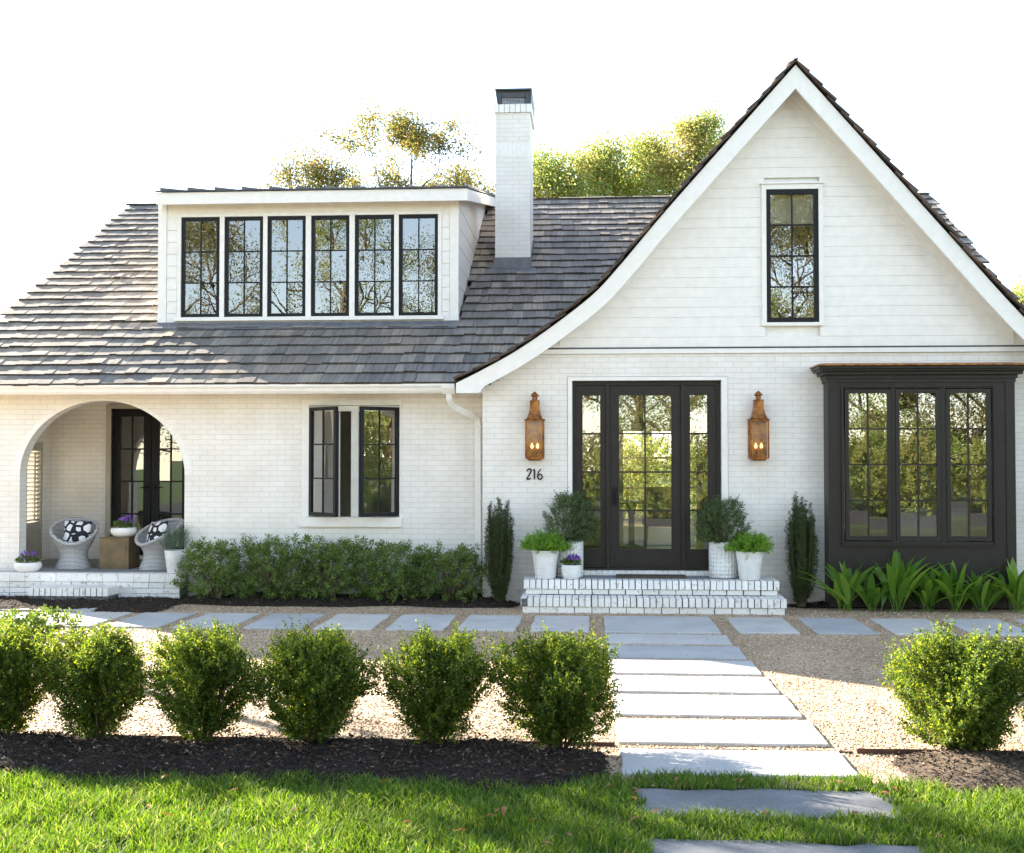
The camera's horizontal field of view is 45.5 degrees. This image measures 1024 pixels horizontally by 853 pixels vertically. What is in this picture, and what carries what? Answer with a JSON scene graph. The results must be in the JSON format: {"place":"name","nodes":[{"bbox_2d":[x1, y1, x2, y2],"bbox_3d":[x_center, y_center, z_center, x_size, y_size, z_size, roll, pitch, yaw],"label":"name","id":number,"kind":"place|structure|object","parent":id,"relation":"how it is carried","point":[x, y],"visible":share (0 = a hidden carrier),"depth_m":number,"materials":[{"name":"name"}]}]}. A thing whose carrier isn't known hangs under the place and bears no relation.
{"place":"outdoors","nodes":[
{"label":"outdoors","id":0,"kind":"place"},
{"bbox_2d":[0,603,1023,790],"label":"gravel court","id":1,"kind":"object","parent":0,"point":[880,766],"depth_m":10.10,"materials":[{"name":"gravel"}]},
{"bbox_2d":[0,604,90,637],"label":"leafy ground plant","id":2,"kind":"object","parent":1,"relation":"on","point":[34,618],"visible":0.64,"depth_m":12.35,"materials":[{"name":"green plant"}]},
{"bbox_2d":[28,584,118,599],"bbox_3d":[-5.548,2.131,15.478,1.021,0.218,0.384,0,-2,4],"label":"porch step","id":3,"kind":"object","parent":1,"relation":"on","point":[64,592],"visible":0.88,"depth_m":15.31,"materials":[{"name":"brick"}]},
{"bbox_2d":[46,612,131,627],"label":"paving slab","id":4,"kind":"structure","parent":1,"relation":"on","point":[90,618],"depth_m":13.70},
{"bbox_2d":[0,595,182,612],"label":"porch mulch bed","id":5,"kind":"object","parent":1,"relation":"on","point":[6,605],"visible":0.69,"depth_m":14.78,"materials":[{"name":"soil"}]},
{"bbox_2d":[0,571,187,597],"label":"porch edge","id":6,"kind":"object","parent":1,"relation":"on","point":[143,584],"visible":0.67,"depth_m":15.67,"materials":[{"name":"brick"}]},
{"bbox_2d":[14,550,41,571],"bbox_3d":[-6.305,1.746,15.921,0.344,0.290,0.344,0,-2,4],"label":"flower bowl","id":7,"kind":"object","parent":6,"relation":"on","point":[32,563],"visible":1,"depth_m":15.84,"materials":[{"name":"ceramic"}]},
{"bbox_2d":[158,525,195,572],"bbox_3d":[-4.334,1.563,15.774,0.559,0.649,0.479,0,-2,4],"label":"lavender planter","id":8,"kind":"object","parent":6,"relation":"on","point":[174,556],"visible":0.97,"depth_m":15.69,"materials":[{"name":"ceramic"}]},
{"bbox_2d":[106,612,195,628],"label":"paving slab","id":9,"kind":"structure","parent":1,"relation":"on","point":[150,620],"depth_m":13.44,"materials":[{"name":"concrete"}]},
{"bbox_2d":[173,613,259,628],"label":"paving slab","id":10,"kind":"structure","parent":1,"relation":"on","point":[231,618],"depth_m":13.52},
{"bbox_2d":[243,613,324,629],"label":"paving slab","id":11,"kind":"structure","parent":1,"relation":"on","point":[272,621],"depth_m":13.35,"materials":[{"name":"concrete"}]},
{"bbox_2d":[179,592,519,607],"bbox_3d":[-2.053,2.183,15.421,4.390,0.135,1.180,0,-2,4],"label":"hedge mulch bed","id":12,"kind":"object","parent":1,"relation":"on","point":[354,604],"visible":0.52,"depth_m":15.02,"materials":[{"name":"soil"}]},
{"bbox_2d":[170,536,264,598],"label":"evergreen shrub","id":13,"kind":"object","parent":12,"relation":"on","point":[232,556],"visible":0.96,"depth_m":15.30,"materials":[{"name":"green plant"}]},
{"bbox_2d":[226,532,322,601],"bbox_3d":[-2.994,1.758,15.339,1.256,0.868,0.930,0,-2,4],"label":"evergreen shrub","id":14,"kind":"object","parent":12,"relation":"on","point":[283,552],"visible":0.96,"depth_m":15.27,"materials":[{"name":"green plant"}]},
{"bbox_2d":[284,534,382,600],"bbox_3d":[-2.185,1.770,15.339,1.272,0.857,0.965,0,-2,4],"label":"evergreen shrub","id":15,"kind":"object","parent":12,"relation":"on","point":[351,550],"visible":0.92,"depth_m":15.20,"materials":[{"name":"green plant"}]},
{"bbox_2d":[346,539,439,602],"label":"evergreen shrub","id":16,"kind":"object","parent":12,"relation":"on","point":[386,586],"visible":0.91,"depth_m":15.15,"materials":[{"name":"green plant"}]},
{"bbox_2d":[395,540,487,602],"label":"evergreen shrub","id":17,"kind":"object","parent":12,"relation":"on","point":[460,556],"visible":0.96,"depth_m":15.11,"materials":[{"name":"green plant"}]},
{"bbox_2d":[483,497,514,602],"bbox_3d":[-0.157,1.516,15.031,0.416,1.325,0.427,0,-2,4],"label":"columnar yew","id":18,"kind":"object","parent":12,"relation":"on","point":[498,546],"visible":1,"depth_m":14.94,"materials":[{"name":"green plant"}]},
{"bbox_2d":[314,614,389,629],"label":"paving slab","id":19,"kind":"structure","parent":1,"relation":"on","point":[355,621],"depth_m":13.35,"materials":[{"name":"concrete"}]},
{"bbox_2d":[385,614,455,630],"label":"paving slab","id":20,"kind":"structure","parent":1,"relation":"on","point":[434,622],"depth_m":13.27,"materials":[{"name":"concrete"}]},
{"bbox_2d":[457,615,522,631],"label":"paving slab","id":21,"kind":"structure","parent":1,"relation":"on","point":[490,623],"depth_m":13.19,"materials":[{"name":"concrete"}]},
{"bbox_2d":[38,734,1023,754],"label":"garden edging","id":22,"kind":"object","parent":1,"relation":"on","point":[877,751],"visible":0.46,"depth_m":7.45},
{"bbox_2d":[530,615,589,632],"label":"paving slab","id":23,"kind":"structure","parent":1,"relation":"on","point":[559,624],"depth_m":13.19,"materials":[{"name":"concrete"}]},
{"bbox_2d":[521,570,786,614],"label":"front steps","id":24,"kind":"structure","parent":1,"relation":"on","point":[692,592],"depth_m":14.41,"materials":[{"name":"brick"}]},
{"bbox_2d":[517,526,576,578],"bbox_3d":[0.429,1.516,14.788,0.719,0.633,0.731,0,-2,4],"label":"fern planter","id":25,"kind":"object","parent":24,"relation":"on","point":[545,548],"visible":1,"depth_m":14.64,"materials":[{"name":"ceramic"}]},
{"bbox_2d":[560,554,581,578],"bbox_3d":[0.724,1.680,14.704,0.260,0.300,0.279,1,-2,-21],"label":"flower pot","id":26,"kind":"object","parent":24,"relation":"on","point":[569,570],"visible":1,"depth_m":14.62,"materials":[{"name":"ceramic"}]},
{"bbox_2d":[542,487,600,577],"bbox_3d":[0.722,1.288,14.976,0.735,1.100,0.748,0,-2,4],"label":"boxwood planter","id":27,"kind":"object","parent":24,"relation":"on","point":[573,503],"visible":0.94,"depth_m":14.89,"materials":[{"name":"plant"}]},
{"bbox_2d":[616,574,685,577],"bbox_3d":[1.690,1.822,14.896,0.840,0.027,0.260,0,-2,4],"label":"doormat","id":28,"kind":"object","parent":24,"relation":"on","point":[650,576],"visible":1,"depth_m":14.79,"materials":[{"name":"brown"}]},
{"bbox_2d":[692,494,753,578],"bbox_3d":[2.561,1.328,14.885,0.718,1.015,0.693,-1,-2,27],"label":"boxwood planter","id":29,"kind":"object","parent":24,"relation":"on","point":[723,564],"visible":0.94,"depth_m":14.73,"materials":[{"name":"plant"}]},
{"bbox_2d":[718,527,774,579],"bbox_3d":[2.799,1.519,14.613,0.683,0.618,0.717,0,-2,4],"label":"fern planter","id":30,"kind":"object","parent":24,"relation":"on","point":[747,548],"visible":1,"depth_m":14.48,"materials":[{"name":"ceramic"}]},
{"bbox_2d":[603,616,720,633],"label":"paving slab","id":31,"kind":"structure","parent":1,"relation":"on","point":[662,625],"depth_m":13.03,"materials":[{"name":"concrete"}]},
{"bbox_2d":[606,634,732,645],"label":"paving slab","id":32,"kind":"structure","parent":1,"relation":"on","point":[646,639],"depth_m":12.00,"materials":[{"name":"concrete"}]},
{"bbox_2d":[607,645,746,659],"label":"paving slab","id":33,"kind":"structure","parent":1,"relation":"on","point":[683,652],"depth_m":11.19,"materials":[{"name":"concrete"}]},
{"bbox_2d":[610,659,761,675],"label":"paving slab","id":34,"kind":"structure","parent":1,"relation":"on","point":[685,667],"depth_m":10.37,"materials":[{"name":"stone"}]},
{"bbox_2d":[610,675,779,695],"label":"paving slab","id":35,"kind":"structure","parent":1,"relation":"on","point":[654,684],"depth_m":9.55,"materials":[{"name":"concrete"}]},
{"bbox_2d":[613,694,801,718],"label":"paving slab","id":36,"kind":"structure","parent":1,"relation":"on","point":[744,706],"depth_m":8.73,"materials":[{"name":"concrete"}]},
{"bbox_2d":[616,719,829,746],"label":"paving slab","id":37,"kind":"structure","parent":1,"relation":"on","point":[713,733],"depth_m":7.87,"materials":[{"name":"stone"}]},
{"bbox_2d":[727,617,799,634],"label":"paving slab","id":38,"kind":"structure","parent":1,"relation":"on","point":[766,625],"depth_m":13.02,"materials":[{"name":"concrete"}]},
{"bbox_2d":[798,618,878,634],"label":"paving slab","id":39,"kind":"structure","parent":1,"relation":"on","point":[844,626],"depth_m":12.95,"materials":[{"name":"concrete"}]},
{"bbox_2d":[794,561,886,610],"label":"broad leaved plant","id":40,"kind":"object","parent":1,"relation":"on","point":[845,592],"visible":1,"depth_m":14.38,"materials":[{"name":"plant"}]},
{"bbox_2d":[823,573,889,610],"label":"broad leaved plant","id":41,"kind":"object","parent":1,"relation":"on","point":[871,595],"visible":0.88,"depth_m":14.39,"materials":[{"name":"plant"}]},
{"bbox_2d":[787,601,1023,609],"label":"window plant bed","id":42,"kind":"object","parent":1,"relation":"on","point":[820,603],"visible":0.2,"depth_m":14.75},
{"bbox_2d":[784,492,819,606],"bbox_3d":[3.500,1.476,14.782,0.401,1.391,0.450,-1,-2,37],"label":"columnar yew","id":43,"kind":"object","parent":42,"relation":"on","point":[801,547],"visible":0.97,"depth_m":14.72,"materials":[{"name":"green plant"}]},
{"bbox_2d":[871,549,952,611],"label":"broad leaved plant","id":44,"kind":"object","parent":1,"relation":"on","point":[897,577],"visible":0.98,"depth_m":14.25,"materials":[{"name":"plant"}]},
{"bbox_2d":[870,618,956,635],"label":"paving slab","id":45,"kind":"structure","parent":1,"relation":"on","point":[899,626],"depth_m":13.03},
{"bbox_2d":[876,571,970,610],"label":"broad leaved plant","id":46,"kind":"object","parent":1,"relation":"on","point":[927,593],"visible":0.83,"depth_m":14.28,"materials":[{"name":"plant"}]},
{"bbox_2d":[923,560,999,611],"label":"broad leaved plant","id":47,"kind":"object","parent":1,"relation":"on","point":[945,583],"visible":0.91,"depth_m":14.29,"materials":[{"name":"plant"}]},
{"bbox_2d":[936,570,1012,610],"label":"broad leaved plant","id":48,"kind":"object","parent":1,"relation":"on","point":[984,594],"visible":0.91,"depth_m":14.30,"materials":[{"name":"plant"}]},
{"bbox_2d":[943,619,1023,636],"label":"paving slab","id":49,"kind":"structure","parent":1,"relation":"on","point":[966,626],"depth_m":12.95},
{"bbox_2d":[983,557,1023,611],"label":"broad leaved plant","id":50,"kind":"object","parent":1,"relation":"on","point":[1015,594],"visible":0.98,"depth_m":14.20,"materials":[{"name":"plant"}]},
{"bbox_2d":[0,765,1023,852],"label":"lawn","id":51,"kind":"structure","parent":0,"point":[637,825],"depth_m":5.92,"materials":[{"name":"plant"}]},
{"bbox_2d":[501,806,506,815],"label":"fallen leaf","id":52,"kind":"object","parent":51,"relation":"on","point":[503,808],"visible":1,"depth_m":5.92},
{"bbox_2d":[636,788,902,819],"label":"paving slab","id":53,"kind":"structure","parent":51,"relation":"on","point":[818,803],"depth_m":6.34,"materials":[{"name":"concrete"}]},
{"bbox_2d":[644,839,927,852],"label":"paving slab","id":54,"kind":"structure","parent":51,"relation":"on","point":[694,846],"depth_m":5.58,"materials":[{"name":"concrete"}]},
{"bbox_2d":[0,0,1023,462],"label":"sky","id":55,"kind":"structure","parent":0,"point":[106,105],"materials":[{"name":"white"}]},
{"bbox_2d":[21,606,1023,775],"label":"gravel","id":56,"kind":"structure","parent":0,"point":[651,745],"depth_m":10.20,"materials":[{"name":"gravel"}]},
{"bbox_2d":[619,500,643,548],"bbox_3d":[1.865,1.540,19.083,0.920,0.750,0.920,0,-2,4],"label":"hall table","id":57,"kind":"object","parent":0,"point":[631,505],"visible":0.71,"depth_m":19.03,"materials":[{"name":"brown wood"}]},
{"bbox_2d":[623,465,691,518],"bbox_3d":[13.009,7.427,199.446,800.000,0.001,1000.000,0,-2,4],"label":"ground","id":58,"kind":"structure","parent":0,"point":[659,482],"depth_m":97.80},
{"bbox_2d":[0,612,74,620],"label":"paving slab","id":59,"kind":"structure","parent":58,"relation":"on","point":[50,619],"depth_m":13.87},
{"bbox_2d":[0,608,96,611],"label":"paving slab","id":60,"kind":"structure","parent":58,"relation":"on","point":[86,610],"depth_m":14.42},
{"bbox_2d":[0,733,608,791],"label":"front mulch bed","id":61,"kind":"object","parent":58,"relation":"on","point":[105,766],"visible":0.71,"depth_m":6.99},
{"bbox_2d":[0,611,70,734],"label":"boxwood shrub","id":62,"kind":"object","parent":61,"relation":"on","point":[19,685],"visible":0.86,"depth_m":7.64,"materials":[{"name":"green plant"}]},
{"bbox_2d":[25,617,154,738],"bbox_3d":[-2.594,1.589,7.636,0.839,0.768,0.839,0,-2,4],"label":"boxwood shrub","id":63,"kind":"object","parent":61,"relation":"on","point":[102,663],"visible":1,"depth_m":7.51,"materials":[{"name":"green plant"}]},
{"bbox_2d":[131,615,276,743],"bbox_3d":[-1.864,1.571,7.574,0.907,0.800,0.849,0,-2,4],"label":"boxwood shrub","id":64,"kind":"object","parent":61,"relation":"on","point":[194,702],"visible":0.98,"depth_m":7.42,"materials":[{"name":"green plant"}]},
{"bbox_2d":[234,612,387,742],"bbox_3d":[-1.177,1.571,7.507,0.908,0.880,0.850,-1,-2,33],"label":"boxwood shrub","id":65,"kind":"object","parent":61,"relation":"on","point":[316,682],"visible":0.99,"depth_m":7.37,"materials":[{"name":"green plant"}]},
{"bbox_2d":[354,619,497,744],"bbox_3d":[-0.512,1.574,7.542,0.885,0.792,0.745,0,-2,4],"label":"boxwood shrub","id":66,"kind":"object","parent":61,"relation":"on","point":[439,709],"visible":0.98,"depth_m":7.37,"materials":[{"name":"green plant"}]},
{"bbox_2d":[473,617,624,750],"bbox_3d":[0.325,1.572,7.489,0.882,0.795,1.006,-1,-2,31],"label":"boxwood shrub","id":67,"kind":"object","parent":61,"relation":"on","point":[559,686],"visible":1,"depth_m":7.28,"materials":[{"name":"green plant"}]},
{"bbox_2d":[240,112,373,188],"bbox_3d":[-6.532,-3.095,36.899,6.106,11.986,5.240,0,-2,4],"label":"garden tree","id":68,"kind":"object","parent":58,"relation":"on","point":[318,171],"visible":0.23,"depth_m":36.10,"materials":[{"name":"green plant"}]},
{"bbox_2d":[309,92,494,192],"bbox_3d":[-2.684,-3.056,33.028,5.180,11.693,5.227,0,-2,4],"label":"garden tree","id":69,"kind":"object","parent":58,"relation":"on","point":[414,140],"visible":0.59,"depth_m":32.89,"materials":[{"name":"green plant"}]},
{"bbox_2d":[412,171,444,185],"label":"garden tree","id":70,"kind":"object","parent":58,"relation":"on","point":[421,182],"visible":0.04,"depth_m":37.65,"materials":[{"name":"green plant"}]},
{"bbox_2d":[426,156,494,193],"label":"garden tree","id":71,"kind":"object","parent":58,"relation":"on","point":[469,178],"visible":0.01,"depth_m":36.04,"materials":[{"name":"green plant"}]},
{"bbox_2d":[0,57,1023,608],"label":"brick house","id":72,"kind":"structure","parent":58,"relation":"on","point":[802,255],"depth_m":15.76,"materials":[{"name":"brick"}]},
{"bbox_2d":[49,517,98,568],"bbox_3d":[-5.925,1.574,16.537,0.642,0.669,0.650,0,-2,-14],"label":"wicker chair","id":73,"kind":"object","parent":72,"relation":"on","point":[73,555],"visible":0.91,"depth_m":16.36,"materials":[{"name":"wicker"}]},
{"bbox_2d":[63,520,91,541],"bbox_3d":[-5.876,1.433,16.513,0.360,0.340,0.130,3,-22,-10],"label":"pillow","id":74,"kind":"object","parent":73,"relation":"on","point":[75,531],"visible":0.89,"depth_m":16.47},
{"bbox_2d":[99,536,139,568],"bbox_3d":[-5.295,1.698,16.498,0.410,0.420,0.411,0,-2,4],"label":"side table","id":75,"kind":"object","parent":72,"relation":"on","point":[119,552],"visible":0.88,"depth_m":16.30,"materials":[{"name":"brown wood"}]},
{"bbox_2d":[110,515,137,536],"bbox_3d":[-5.232,1.337,16.484,0.353,0.300,0.344,0,-2,4],"label":"flower bowl","id":76,"kind":"object","parent":75,"relation":"on","point":[126,529],"visible":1,"depth_m":16.39,"materials":[{"name":"ceramic"}]},
{"bbox_2d":[112,409,151,554],"bbox_3d":[-5.628,0.818,18.074,0.575,2.150,0.109,0,-2,4],"label":"porch door","id":77,"kind":"structure","parent":72,"relation":"in","point":[118,414],"depth_m":18.09,"materials":[{"name":"black paint"}]},
{"bbox_2d":[134,518,183,569],"bbox_3d":[-4.724,1.570,16.385,0.642,0.669,0.650,-1,-2,34],"label":"wicker chair","id":78,"kind":"object","parent":72,"relation":"on","point":[153,555],"visible":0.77,"depth_m":16.18,"materials":[{"name":"wicker"}]},
{"bbox_2d":[146,520,168,541],"bbox_3d":[-4.762,1.429,16.391,0.360,0.340,0.130,-6,-25,35],"label":"pillow","id":79,"kind":"object","parent":78,"relation":"on","point":[155,530],"visible":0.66,"depth_m":16.33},
{"bbox_2d":[151,416,184,548],"bbox_3d":[-5.044,0.817,18.036,0.575,2.150,0.109,0,-2,4],"label":"porch door","id":80,"kind":"structure","parent":72,"relation":"in","point":[155,453],"depth_m":18.06,"materials":[{"name":"black paint"}]},
{"bbox_2d":[181,217,219,316],"bbox_3d":[-4.389,-2.242,17.252,0.549,1.416,0.050,0,-2,4],"label":"dormer window","id":81,"kind":"structure","parent":72,"relation":"in","point":[183,257],"depth_m":17.24,"materials":[{"name":"black paint"}]},
{"bbox_2d":[224,217,262,316],"bbox_3d":[-3.769,-2.243,17.212,0.546,1.416,0.050,0,-2,4],"label":"dormer window","id":82,"kind":"structure","parent":72,"relation":"in","point":[226,306],"depth_m":17.19,"materials":[{"name":"black paint"}]},
{"bbox_2d":[267,216,305,316],"bbox_3d":[-3.160,-2.244,17.172,0.539,1.416,0.050,0,-2,4],"label":"dormer window","id":83,"kind":"structure","parent":72,"relation":"in","point":[269,310],"depth_m":17.15,"materials":[{"name":"black paint"}]},
{"bbox_2d":[311,215,348,315],"bbox_3d":[-2.541,-2.245,17.132,0.536,1.416,0.050,0,-2,4],"label":"dormer window","id":84,"kind":"structure","parent":72,"relation":"in","point":[313,249],"depth_m":17.11,"materials":[{"name":"black paint"}]},
{"bbox_2d":[355,215,393,315],"bbox_3d":[-1.918,-2.246,17.091,0.548,1.416,0.050,0,-2,4],"label":"dormer window","id":85,"kind":"structure","parent":72,"relation":"in","point":[357,217],"depth_m":17.07,"materials":[{"name":"black paint"}]},
{"bbox_2d":[399,214,437,315],"bbox_3d":[-1.301,-2.247,17.051,0.546,1.416,0.050,0,-2,4],"label":"dormer window","id":86,"kind":"structure","parent":72,"relation":"in","point":[401,217],"depth_m":17.03,"materials":[{"name":"black paint"}]},
{"bbox_2d":[524,392,544,460],"bbox_3d":[0.283,-0.005,15.161,0.260,0.856,0.260,0,-2,4],"label":"wall lantern","id":87,"kind":"object","parent":72,"relation":"attached to","point":[534,435],"depth_m":15.15,"materials":[{"name":"orange metal"}]},
{"bbox_2d":[526,468,542,479],"bbox_3d":[0.281,0.595,15.257,0.208,0.147,0.011,0,-2,4],"label":"house number","id":88,"kind":"object","parent":72,"relation":"attached to","point":[530,469],"visible":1,"depth_m":15.25,"materials":[{"name":"black paint"}]},
{"bbox_2d":[610,386,680,567],"bbox_3d":[1.665,0.623,15.262,0.884,2.270,0.122,0,-2,4],"label":"front door","id":89,"kind":"structure","parent":72,"relation":"in","point":[648,558],"depth_m":15.27,"materials":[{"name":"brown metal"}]},
{"bbox_2d":[642,487,670,548],"bbox_3d":[2.262,1.416,18.698,0.520,0.982,0.563,0,-2,4],"label":"dining chair","id":90,"kind":"object","parent":72,"relation":"on","point":[658,498],"visible":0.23,"depth_m":18.44,"materials":[{"name":"beige fabric"}]},
{"bbox_2d":[623,431,695,519],"bbox_3d":[2.364,1.133,28.561,5.800,2.150,0.050,0,-2,4],"label":"rear window frame","id":91,"kind":"structure","parent":72,"relation":"in","point":[623,431],"depth_m":28.50,"materials":[{"name":"white paint"}]},
{"bbox_2d":[746,391,768,460],"bbox_3d":[3.021,-0.010,14.982,0.260,0.856,0.260,0,-2,4],"label":"wall lantern","id":92,"kind":"object","parent":72,"relation":"attached to","point":[758,422],"depth_m":15.06,"materials":[{"name":"orange metal"}]},
{"bbox_2d":[766,189,818,321],"bbox_3d":[3.468,-2.110,15.139,0.634,1.647,0.070,0,-2,4],"label":"gable window","id":93,"kind":"structure","parent":72,"relation":"in","point":[814,192],"depth_m":15.12,"materials":[{"name":"black paint"}]},
{"bbox_2d":[823,382,1016,608],"bbox_3d":[4.916,0.802,14.782,2.201,2.735,0.345,0,-2,4],"label":"bay window","id":94,"kind":"structure","parent":72,"relation":"in","point":[981,557],"depth_m":14.63,"materials":[{"name":"wood"}]},
{"bbox_2d":[0,591,1023,794],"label":"mulch chips","id":95,"kind":"object","parent":58,"relation":"on","point":[320,756],"visible":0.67,"depth_m":7.12,"materials":[{"name":"wood"}]},
{"bbox_2d":[472,128,624,197],"bbox_3d":[1.166,-3.064,35.304,5.260,11.844,5.258,0,-2,4],"label":"garden tree","id":96,"kind":"object","parent":58,"relation":"on","point":[542,164],"visible":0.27,"depth_m":35.04,"materials":[{"name":"green plant"}]},
{"bbox_2d":[537,111,651,197],"bbox_3d":[2.386,-3.182,35.831,5.524,12.102,5.366,0,-2,4],"label":"garden tree","id":97,"kind":"object","parent":58,"relation":"on","point":[606,166],"visible":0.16,"depth_m":35.46,"materials":[{"name":"green plant"}]},
{"bbox_2d":[623,432,658,518],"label":"garden shrub","id":98,"kind":"object","parent":58,"relation":"on","point":[626,463],"visible":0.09,"depth_m":30.43,"materials":[{"name":"green plant"}]},
{"bbox_2d":[602,113,698,517],"bbox_3d":[3.929,-3.261,36.667,5.519,12.301,5.588,0,-2,-14],"label":"garden tree","id":99,"kind":"object","parent":58,"relation":"on","point":[653,141],"visible":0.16,"depth_m":36.11,"materials":[{"name":"green plant"}]},
{"bbox_2d":[623,432,695,518],"bbox_3d":[4.146,1.380,31.640,3.386,2.694,3.419,1,-2,-35],"label":"garden shrub","id":100,"kind":"object","parent":58,"relation":"on","point":[656,445],"visible":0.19,"depth_m":31.29,"materials":[{"name":"green plant"}]},
{"bbox_2d":[618,96,737,518],"bbox_3d":[5.042,-3.208,34.549,4.648,12.082,4.479,0,-2,4],"label":"garden tree","id":101,"kind":"object","parent":58,"relation":"on","point":[693,135],"visible":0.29,"depth_m":34.23,"materials":[{"name":"green plant"}]},
{"bbox_2d":[620,748,859,779],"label":"paving slab","id":102,"kind":"structure","parent":58,"relation":"on","point":[753,762],"depth_m":7.13,"materials":[{"name":"concrete"}]},
{"bbox_2d":[1004,266,1023,303],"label":"garden tree","id":103,"kind":"object","parent":58,"relation":"on","point":[1017,292],"visible":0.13,"depth_m":32.91,"materials":[{"name":"green plant"}]},
{"bbox_2d":[845,491,890,540],"bbox_3d":[4.599,1.328,15.895,0.680,1.002,0.699,0,-2,-16],"label":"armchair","id":104,"kind":"object","parent":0,"point":[877,519],"visible":0.38,"depth_m":15.59,"materials":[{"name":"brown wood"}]},
{"bbox_2d":[850,506,967,540],"bbox_3d":[5.460,1.482,16.846,1.500,0.740,0.600,0,-2,4],"label":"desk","id":105,"kind":"object","parent":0,"point":[909,522],"visible":0.37,"depth_m":16.56,"materials":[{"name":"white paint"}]},
{"bbox_2d":[893,749,1023,794],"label":"mulch bed","id":106,"kind":"object","parent":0,"point":[975,770],"visible":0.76,"depth_m":6.79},
{"bbox_2d":[874,615,1023,751],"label":"boxwood shrub","id":107,"kind":"object","parent":106,"relation":"on","point":[964,690],"visible":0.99,"depth_m":7.14,"materials":[{"name":"green plant"}]},
{"bbox_2d":[999,625,1023,721],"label":"boxwood shrub","id":108,"kind":"object","parent":106,"relation":"on","point":[1021,648],"visible":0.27,"depth_m":7.37,"materials":[{"name":"green plant"}]}
]}

